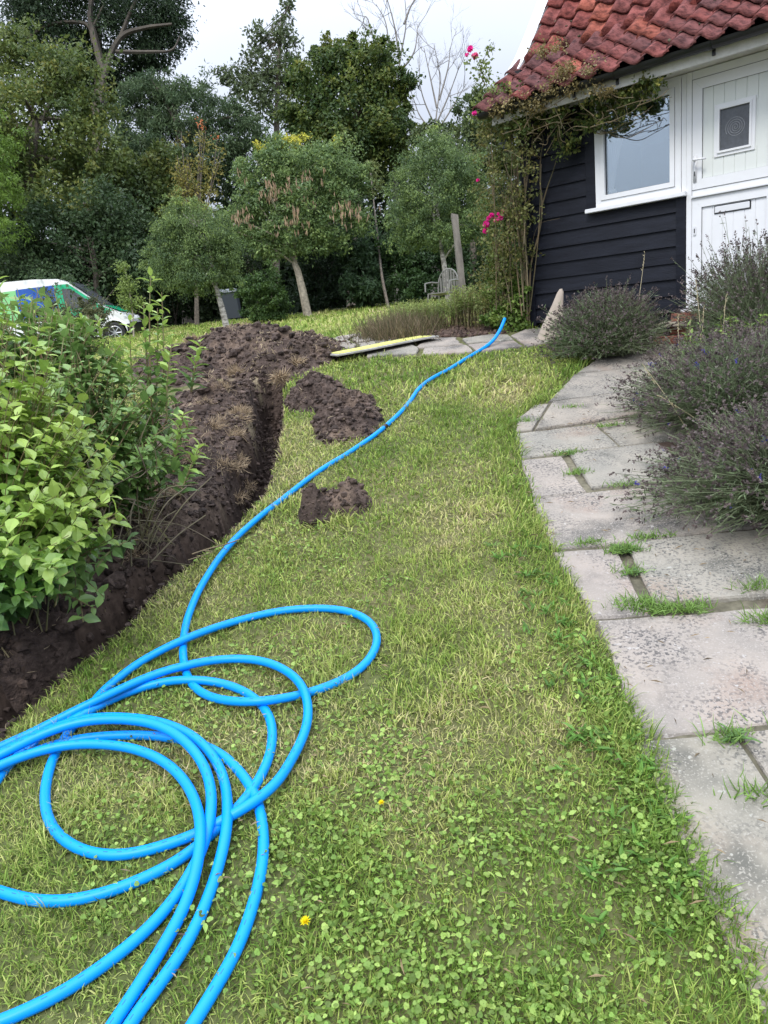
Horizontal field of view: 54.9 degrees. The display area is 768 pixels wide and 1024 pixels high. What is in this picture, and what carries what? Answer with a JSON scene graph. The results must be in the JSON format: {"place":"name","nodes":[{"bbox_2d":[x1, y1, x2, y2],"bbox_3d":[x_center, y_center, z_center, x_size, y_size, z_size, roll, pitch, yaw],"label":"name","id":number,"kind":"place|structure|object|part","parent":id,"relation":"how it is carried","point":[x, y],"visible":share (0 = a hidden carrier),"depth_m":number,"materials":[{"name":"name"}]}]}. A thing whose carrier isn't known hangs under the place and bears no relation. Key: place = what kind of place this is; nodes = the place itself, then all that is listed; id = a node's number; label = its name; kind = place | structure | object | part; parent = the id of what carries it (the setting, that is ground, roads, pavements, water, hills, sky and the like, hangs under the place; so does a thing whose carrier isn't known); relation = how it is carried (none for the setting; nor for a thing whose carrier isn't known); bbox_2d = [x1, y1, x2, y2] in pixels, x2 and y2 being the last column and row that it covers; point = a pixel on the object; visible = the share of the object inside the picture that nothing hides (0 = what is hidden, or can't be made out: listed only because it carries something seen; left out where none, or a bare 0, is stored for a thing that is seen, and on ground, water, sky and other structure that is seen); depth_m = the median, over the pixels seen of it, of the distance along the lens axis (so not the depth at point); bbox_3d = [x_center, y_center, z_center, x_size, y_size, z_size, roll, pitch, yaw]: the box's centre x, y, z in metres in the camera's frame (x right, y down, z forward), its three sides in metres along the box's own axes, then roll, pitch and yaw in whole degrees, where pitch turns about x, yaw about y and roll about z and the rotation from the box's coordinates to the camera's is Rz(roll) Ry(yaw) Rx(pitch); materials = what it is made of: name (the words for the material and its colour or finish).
{"place":"outdoors","nodes":[
{"label":"outdoors","id":0,"kind":"place"},
{"bbox_2d":[0,0,537,320],"label":"sky","id":1,"kind":"structure","parent":0,"point":[504,22],"materials":[{"name":"white"}]},
{"bbox_2d":[0,297,767,1023],"bbox_3d":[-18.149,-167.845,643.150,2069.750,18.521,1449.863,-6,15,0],"label":"lawn ground","id":2,"kind":"structure","parent":0,"point":[110,621],"depth_m":2.41,"materials":[{"name":"green plant"}]},
{"bbox_2d":[0,109,35,256],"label":"willow tree","id":3,"kind":"object","parent":2,"relation":"on","point":[7,142],"visible":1,"depth_m":23.04,"materials":[{"name":"green plant"}]},
{"bbox_2d":[0,302,131,657],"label":"broadleaf shrub","id":4,"kind":"object","parent":2,"relation":"on","point":[46,534],"visible":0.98,"depth_m":2.92,"materials":[{"name":"green plant"}]},
{"bbox_2d":[18,284,116,357],"bbox_3d":[-5.073,-2.988,11.947,1.499,1.363,1.350,-6,15,0],"label":"cotoneaster bush","id":5,"kind":"object","parent":2,"relation":"on","point":[86,309],"visible":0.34,"depth_m":11.93,"materials":[{"name":"green plant"}]},
{"bbox_2d":[0,12,141,273],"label":"broadleaf tree","id":6,"kind":"object","parent":2,"relation":"on","point":[60,73],"visible":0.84,"depth_m":26.56,"materials":[{"name":"green plant"}]},
{"bbox_2d":[0,279,145,343],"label":"parked van","id":7,"kind":"object","parent":2,"relation":"on","point":[12,287],"visible":0.34,"depth_m":23.07,"materials":[{"name":"white paint"}]},
{"bbox_3d":[-9.550,-6.688,23.094,0.900,0.620,0.065,-7,15,-4],"label":"side window","id":8,"kind":"part","parent":7,"relation":"part of","materials":[{"name":"grey glass"}]},
{"bbox_2d":[0,169,167,305],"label":"dark tree","id":9,"kind":"object","parent":2,"relation":"on","point":[66,259],"visible":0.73,"depth_m":24.57,"materials":[{"name":"green plant"}]},
{"bbox_2d":[0,0,206,285],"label":"tall tree","id":10,"kind":"object","parent":2,"relation":"on","point":[160,23],"visible":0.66,"depth_m":35.18,"materials":[{"name":"green plant"}]},
{"bbox_2d":[0,267,226,622],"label":"dogwood shrub","id":11,"kind":"object","parent":2,"relation":"on","point":[137,459],"visible":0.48,"depth_m":3.80,"materials":[{"name":"green plant"}]},
{"bbox_2d":[109,259,146,336],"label":"young sapling","id":12,"kind":"object","parent":2,"relation":"on","point":[126,302],"visible":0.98,"depth_m":20.95,"materials":[{"name":"green plant"}]},
{"bbox_2d":[0,370,291,739],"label":"soil crumbs","id":13,"kind":"object","parent":2,"relation":"on","point":[23,682],"visible":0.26,"depth_m":4.24,"materials":[{"name":"brown soil"}]},
{"bbox_2d":[89,137,209,328],"bbox_3d":[-9.151,-10.995,29.392,4.524,7.239,4.410,-14,17,-28],"label":"hazel tree","id":14,"kind":"object","parent":2,"relation":"on","point":[145,176],"visible":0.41,"depth_m":28.56,"materials":[{"name":"green plant"}]},
{"bbox_2d":[0,321,307,715],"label":"spoil bank","id":15,"kind":"structure","parent":2,"relation":"on","point":[25,645],"depth_m":4.02,"materials":[{"name":"soil"}]},
{"bbox_2d":[105,238,208,326],"bbox_3d":[-8.601,-9.356,29.344,3.417,4.139,5.349,4,18,32],"label":"hedge bush","id":16,"kind":"object","parent":2,"relation":"on","point":[157,296],"visible":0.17,"depth_m":28.96,"materials":[{"name":"green plant"}]},
{"bbox_2d":[100,59,272,324],"bbox_3d":[-8.448,-14.246,33.570,8.151,11.139,5.744,-6,15,0],"label":"ash tree","id":17,"kind":"object","parent":2,"relation":"on","point":[168,99],"visible":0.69,"depth_m":32.21,"materials":[{"name":"green plant"}]},
{"bbox_2d":[136,185,253,326],"bbox_3d":[-4.428,-5.941,17.537,2.738,3.471,2.250,-18,19,-37],"label":"birch tree","id":18,"kind":"object","parent":2,"relation":"on","point":[202,265],"visible":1,"depth_m":17.25,"materials":[{"name":"green plant"}]},
{"bbox_2d":[166,117,226,324],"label":"autumn sapling","id":19,"kind":"object","parent":2,"relation":"on","point":[183,184],"visible":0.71,"depth_m":25.98,"materials":[{"name":"green plant"}]},
{"bbox_2d":[188,539,239,559],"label":"twig","id":20,"kind":"object","parent":2,"relation":"on","point":[211,548],"visible":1,"depth_m":3.48,"materials":[{"name":"brown wood"}]},
{"bbox_2d":[163,225,282,322],"bbox_3d":[-6.530,-9.460,29.631,5.682,3.855,4.194,-6,15,0],"label":"hedge bush","id":21,"kind":"object","parent":2,"relation":"on","point":[249,264],"visible":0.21,"depth_m":29.51,"materials":[{"name":"green plant"}]},
{"bbox_2d":[220,288,243,318],"bbox_3d":[-5.639,-7.685,27.362,0.710,1.070,0.760,-6,15,0],"label":"wheelie bin","id":22,"kind":"object","parent":2,"relation":"on","point":[232,305],"visible":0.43,"depth_m":27.10,"materials":[{"name":"grey plastic"}]},
{"bbox_2d":[132,321,345,427],"bbox_3d":[-1.553,-1.375,7.713,2.600,1.212,3.094,-6,15,0],"label":"soil heap","id":23,"kind":"object","parent":2,"relation":"on","point":[255,348],"visible":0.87,"depth_m":7.05,"materials":[{"name":"brown soil"}]},
{"bbox_2d":[0,318,505,1023],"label":"water pipe","id":24,"kind":"object","parent":2,"relation":"on","point":[208,828],"visible":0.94,"depth_m":2.28,"materials":[{"name":"blue plastic"}]},
{"bbox_2d":[210,0,311,297],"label":"sparse tree","id":25,"kind":"object","parent":2,"relation":"on","point":[250,81],"visible":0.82,"depth_m":34.66,"materials":[{"name":"green plant"}]},
{"bbox_2d":[1,118,520,327],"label":"distant woodland","id":26,"kind":"object","parent":2,"relation":"on","point":[285,279],"visible":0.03,"depth_m":41.21,"materials":[{"name":"green plant"}]},
{"bbox_2d":[232,258,294,321],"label":"round shrub","id":27,"kind":"object","parent":2,"relation":"on","point":[273,309],"visible":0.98,"depth_m":22.78,"materials":[{"name":"green plant"}]},
{"bbox_2d":[216,127,386,315],"bbox_3d":[-2.708,-9.432,24.202,5.611,6.096,3.658,-6,15,0],"label":"laburnum tree","id":28,"kind":"object","parent":2,"relation":"on","point":[277,155],"visible":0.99,"depth_m":23.68,"materials":[{"name":"green plant"}]},
{"bbox_2d":[300,915,310,934],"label":"yellow flower","id":29,"kind":"object","parent":2,"relation":"on","point":[304,920],"visible":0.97,"depth_m":1.82,"materials":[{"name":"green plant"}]},
{"bbox_2d":[284,220,353,313],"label":"hedge bush","id":30,"kind":"object","parent":2,"relation":"on","point":[323,284],"visible":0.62,"depth_m":26.52,"materials":[{"name":"green plant"}]},
{"bbox_2d":[283,370,385,445],"bbox_3d":[-0.394,-0.590,5.777,1.040,1.009,1.888,-6,15,0],"label":"soil heap","id":31,"kind":"object","parent":2,"relation":"on","point":[341,411],"visible":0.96,"depth_m":5.36,"materials":[{"name":"brown soil"}]},
{"bbox_2d":[297,476,374,528],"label":"soil clump","id":32,"kind":"object","parent":2,"relation":"on","point":[348,493],"visible":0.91,"depth_m":3.97,"materials":[{"name":"brown soil"}]},
{"bbox_2d":[262,24,425,307],"bbox_3d":[-1.453,-14.547,31.486,7.209,11.502,6.156,-6,15,0],"label":"oak tree","id":33,"kind":"object","parent":2,"relation":"on","point":[376,123],"visible":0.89,"depth_m":30.14,"materials":[{"name":"green plant"}]},
{"bbox_2d":[332,217,392,307],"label":"hedge bush","id":34,"kind":"object","parent":2,"relation":"on","point":[362,282],"visible":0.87,"depth_m":25.18,"materials":[{"name":"green plant"}]},
{"bbox_2d":[361,158,388,305],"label":"slender tree","id":35,"kind":"object","parent":2,"relation":"on","point":[375,175],"visible":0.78,"depth_m":24.29,"materials":[{"name":"green plant"}]},
{"bbox_2d":[344,0,447,302],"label":"dead tree","id":36,"kind":"object","parent":2,"relation":"on","point":[404,23],"visible":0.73,"depth_m":32.97,"materials":[{"name":"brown wood"}]},
{"bbox_2d":[374,212,436,302],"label":"hedge bush","id":37,"kind":"object","parent":2,"relation":"on","point":[408,273],"visible":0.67,"depth_m":24.85,"materials":[{"name":"green plant"}]},
{"bbox_2d":[339,304,484,350],"bbox_3d":[0.293,-2.009,7.937,1.640,0.483,2.196,-6,15,0],"label":"dry grass clump","id":38,"kind":"object","parent":2,"relation":"on","point":[387,327],"visible":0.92,"depth_m":7.83,"materials":[{"name":"brown plant"}]},
{"bbox_2d":[60,450,767,1023],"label":"clover leaves","id":39,"kind":"object","parent":2,"relation":"on","point":[354,1016],"visible":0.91,"depth_m":1.91,"materials":[{"name":"green plant"}]},
{"bbox_2d":[335,325,531,358],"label":"bed soil crumbs","id":40,"kind":"object","parent":2,"relation":"on","point":[481,330],"visible":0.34,"depth_m":7.67,"materials":[{"name":"brown soil"}]},
{"bbox_2d":[385,284,498,329],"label":"border plant","id":41,"kind":"object","parent":40,"relation":"on","point":[460,302],"visible":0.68,"depth_m":8.13,"materials":[{"name":"green plant"}]},
{"bbox_2d":[377,121,498,307],"bbox_3d":[1.242,-6.603,16.687,2.860,4.033,2.384,-6,15,0],"label":"birch tree","id":42,"kind":"object","parent":2,"relation":"on","point":[452,189],"visible":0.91,"depth_m":16.26,"materials":[{"name":"green plant"}]},
{"bbox_2d":[395,3,481,298],"bbox_3d":[2.235,-15.334,31.691,4.678,12.051,3.356,-17,18,-36],"label":"dead tree","id":43,"kind":"object","parent":2,"relation":"on","point":[440,93],"visible":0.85,"depth_m":30.98,"materials":[{"name":"grey wood"}]},
{"bbox_2d":[424,268,459,306],"bbox_3d":[1.242,-4.612,15.420,0.616,0.900,0.576,4,18,34],"label":"garden chair","id":44,"kind":"object","parent":2,"relation":"on","point":[441,281],"visible":0.75,"depth_m":15.52,"materials":[{"name":"grey plastic"}]},
{"bbox_2d":[121,408,767,1007],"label":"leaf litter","id":45,"kind":"object","parent":2,"relation":"on","point":[483,706],"visible":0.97,"depth_m":2.47,"materials":[{"name":"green plant"}]},
{"bbox_2d":[414,219,489,299],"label":"hedge bush","id":46,"kind":"object","parent":2,"relation":"on","point":[432,260],"visible":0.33,"depth_m":24.54,"materials":[{"name":"green plant"}]},
{"bbox_2d":[451,213,466,309],"bbox_3d":[1.233,-4.029,12.039,0.124,1.610,0.448,-6,15,0],"label":"timber post","id":47,"kind":"object","parent":2,"relation":"on","point":[458,249],"visible":0.74,"depth_m":11.98,"materials":[{"name":"grey wood"}]},
{"bbox_2d":[405,76,519,289],"bbox_3d":[3.475,-10.992,25.467,5.013,7.030,3.456,-6,15,0],"label":"hedge tree","id":48,"kind":"object","parent":2,"relation":"on","point":[464,127],"visible":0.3,"depth_m":24.80,"materials":[{"name":"green plant"}]},
{"bbox_2d":[454,193,522,289],"bbox_3d":[4.314,-8.536,24.244,3.920,3.740,3.485,-6,15,0],"label":"hedge bush","id":49,"kind":"object","parent":2,"relation":"on","point":[479,258],"visible":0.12,"depth_m":24.26,"materials":[{"name":"green plant"}]},
{"bbox_2d":[333,328,654,357],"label":"stone paving","id":50,"kind":"structure","parent":2,"relation":"on","point":[452,345],"depth_m":7.11,"materials":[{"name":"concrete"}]},
{"bbox_2d":[330,336,438,355],"bbox_3d":[-0.015,-1.636,7.255,1.140,0.083,0.300,-14,17,-27],"label":"ramp board","id":51,"kind":"object","parent":50,"relation":"on","point":[373,346],"visible":0.94,"depth_m":7.18,"materials":[{"name":"yellow wood"}]},
{"bbox_2d":[537,289,565,339],"bbox_3d":[1.573,-1.855,6.976,0.292,0.460,0.182,-6,15,0],"label":"stone","id":52,"kind":"object","parent":50,"relation":"on","point":[559,296],"visible":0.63,"depth_m":6.95,"materials":[{"name":"beige stone"}]},
{"bbox_2d":[479,202,536,332],"bbox_3d":[1.247,-2.515,7.763,0.616,1.496,1.010,-5,15,5],"label":"ivy shrub","id":53,"kind":"object","parent":2,"relation":"on","point":[494,321],"visible":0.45,"depth_m":7.61,"materials":[{"name":"green plant"}]},
{"bbox_2d":[484,529,704,940],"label":"broad leaf weeds","id":54,"kind":"object","parent":2,"relation":"on","point":[571,734],"visible":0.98,"depth_m":2.25,"materials":[{"name":"green plant"}]},
{"bbox_2d":[531,275,682,363],"bbox_3d":[1.849,-1.638,6.213,1.192,0.659,1.221,4,18,34],"label":"lavender","id":55,"kind":"object","parent":2,"relation":"on","point":[606,326],"visible":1,"depth_m":6.07,"materials":[{"name":"green plant"}]},
{"bbox_2d":[472,0,767,329],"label":"house","id":56,"kind":"structure","parent":2,"relation":"on","point":[682,174],"depth_m":6.55,"materials":[{"name":"grey paint"}]},
{"bbox_2d":[499,137,517,149],"bbox_3d":[1.249,-3.617,7.246,0.248,0.117,0.111,-6,15,0],"label":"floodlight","id":57,"kind":"object","parent":56,"relation":"attached to","point":[500,143],"visible":0.31,"depth_m":7.24,"materials":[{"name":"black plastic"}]},
{"bbox_2d":[462,33,671,325],"bbox_3d":[1.579,-3.077,6.917,2.311,2.701,0.834,9,21,44],"label":"climbing rose","id":58,"kind":"object","parent":56,"relation":"attached to","point":[598,119],"visible":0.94,"depth_m":6.99,"materials":[{"name":"green plant"}]},
{"bbox_2d":[585,79,686,213],"bbox_3d":[2.228,-3.202,6.549,0.928,0.916,0.169,8,20,42],"label":"window","id":59,"kind":"structure","parent":56,"relation":"in","point":[606,200],"depth_m":6.60,"materials":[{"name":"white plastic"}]},
{"bbox_2d":[691,177,767,306],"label":"lower door","id":60,"kind":"structure","parent":56,"relation":"in","point":[749,198],"depth_m":6.18,"materials":[{"name":"white wood"}]},
{"bbox_2d":[692,59,767,190],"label":"upper door","id":61,"kind":"structure","parent":56,"relation":"in","point":[730,107],"depth_m":6.00,"materials":[{"name":"white wood"}]},
{"bbox_2d":[594,313,767,440],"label":"lavender","id":62,"kind":"object","parent":2,"relation":"on","point":[697,381],"visible":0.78,"depth_m":4.35,"materials":[{"name":"green plant"}]},
{"bbox_2d":[653,311,710,343],"bbox_3d":[2.837,-1.589,6.303,1.025,0.250,0.360,8,20,42],"label":"door step","id":63,"kind":"object","parent":2,"relation":"on","point":[673,332],"depth_m":6.47,"materials":[{"name":"brick"}]},
{"bbox_2d":[598,385,767,542],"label":"lavender","id":64,"kind":"object","parent":2,"relation":"on","point":[729,463],"visible":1,"depth_m":3.40,"materials":[{"name":"green plant"}]},
{"bbox_2d":[639,251,767,437],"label":"tall weeds","id":65,"kind":"object","parent":2,"relation":"on","point":[761,315],"visible":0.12,"depth_m":5.02,"materials":[{"name":"green plant"}]},
{"bbox_2d":[664,211,767,349],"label":"lavender","id":66,"kind":"object","parent":2,"relation":"on","point":[742,301],"visible":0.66,"depth_m":5.68,"materials":[{"name":"green plant"}]},
{"bbox_2d":[678,305,767,358],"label":"lavender","id":67,"kind":"object","parent":2,"relation":"on","point":[746,327],"visible":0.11,"depth_m":5.08,"materials":[{"name":"green plant"}]},
{"bbox_2d":[516,339,767,1022],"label":"path","id":68,"kind":"structure","parent":0,"point":[691,678],"depth_m":2.85,"materials":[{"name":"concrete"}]},
{"bbox_2d":[508,416,542,423],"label":"weed tuft","id":69,"kind":"object","parent":68,"relation":"on","point":[524,419],"visible":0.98,"depth_m":4.99,"materials":[{"name":"green plant"}]},
{"bbox_2d":[543,446,586,456],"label":"weed tuft","id":70,"kind":"object","parent":68,"relation":"on","point":[570,450],"visible":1,"depth_m":4.41,"materials":[{"name":"green plant"}]},
{"bbox_2d":[554,402,583,407],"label":"weed tuft","id":71,"kind":"object","parent":68,"relation":"on","point":[571,404],"visible":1,"depth_m":5.15,"materials":[{"name":"green plant"}]},
{"bbox_2d":[561,465,594,476],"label":"weed tuft","id":72,"kind":"object","parent":68,"relation":"on","point":[576,471],"visible":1,"depth_m":4.14,"materials":[{"name":"green plant"}]},
{"bbox_2d":[569,534,608,547],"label":"weed tuft","id":73,"kind":"object","parent":68,"relation":"on","point":[586,541],"visible":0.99,"depth_m":3.43,"materials":[{"name":"green plant"}]},
{"bbox_2d":[589,419,624,427],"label":"weed tuft","id":74,"kind":"object","parent":68,"relation":"on","point":[606,424],"visible":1,"depth_m":4.76,"materials":[{"name":"green plant"}]},
{"bbox_2d":[602,479,635,487],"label":"weed tuft","id":75,"kind":"object","parent":68,"relation":"on","point":[622,483],"visible":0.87,"depth_m":3.96,"materials":[{"name":"green plant"}]},
{"bbox_2d":[597,535,652,557],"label":"weed tuft","id":76,"kind":"object","parent":68,"relation":"on","point":[623,549],"visible":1,"depth_m":3.32,"materials":[{"name":"green plant"}]},
{"bbox_2d":[609,559,655,577],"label":"weed tuft","id":77,"kind":"object","parent":68,"relation":"on","point":[629,570],"visible":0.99,"depth_m":3.16,"materials":[{"name":"green plant"}]},
{"bbox_2d":[601,587,666,610],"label":"weed tuft","id":78,"kind":"object","parent":68,"relation":"on","point":[633,601],"visible":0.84,"depth_m":2.94,"materials":[{"name":"green plant"}]},
{"bbox_2d":[602,527,676,542],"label":"weed tuft","id":79,"kind":"object","parent":68,"relation":"on","point":[651,535],"visible":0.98,"depth_m":3.42,"materials":[{"name":"green plant"}]},
{"bbox_2d":[628,586,686,616],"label":"weed tuft","id":80,"kind":"object","parent":68,"relation":"on","point":[656,607],"visible":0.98,"depth_m":2.88,"materials":[{"name":"green plant"}]},
{"bbox_2d":[659,594,717,617],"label":"weed tuft","id":81,"kind":"object","parent":68,"relation":"on","point":[693,606],"visible":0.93,"depth_m":2.87,"materials":[{"name":"green plant"}]},
{"bbox_2d":[687,708,767,748],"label":"weed tuft","id":82,"kind":"object","parent":68,"relation":"on","point":[736,734],"visible":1,"depth_m":2.27,"materials":[{"name":"green plant"}]},
{"bbox_2d":[709,763,767,809],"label":"weed tuft","id":83,"kind":"object","parent":68,"relation":"on","point":[750,792],"visible":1,"depth_m":2.07,"materials":[{"name":"green plant"}]},
{"bbox_2d":[722,573,767,593],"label":"weed tuft","id":84,"kind":"object","parent":68,"relation":"on","point":[756,583],"visible":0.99,"depth_m":2.96,"materials":[{"name":"green plant"}]},
{"bbox_2d":[733,601,767,627],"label":"weed tuft","id":85,"kind":"object","parent":68,"relation":"on","point":[762,617],"visible":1,"depth_m":2.78,"materials":[{"name":"green plant"}]}
]}

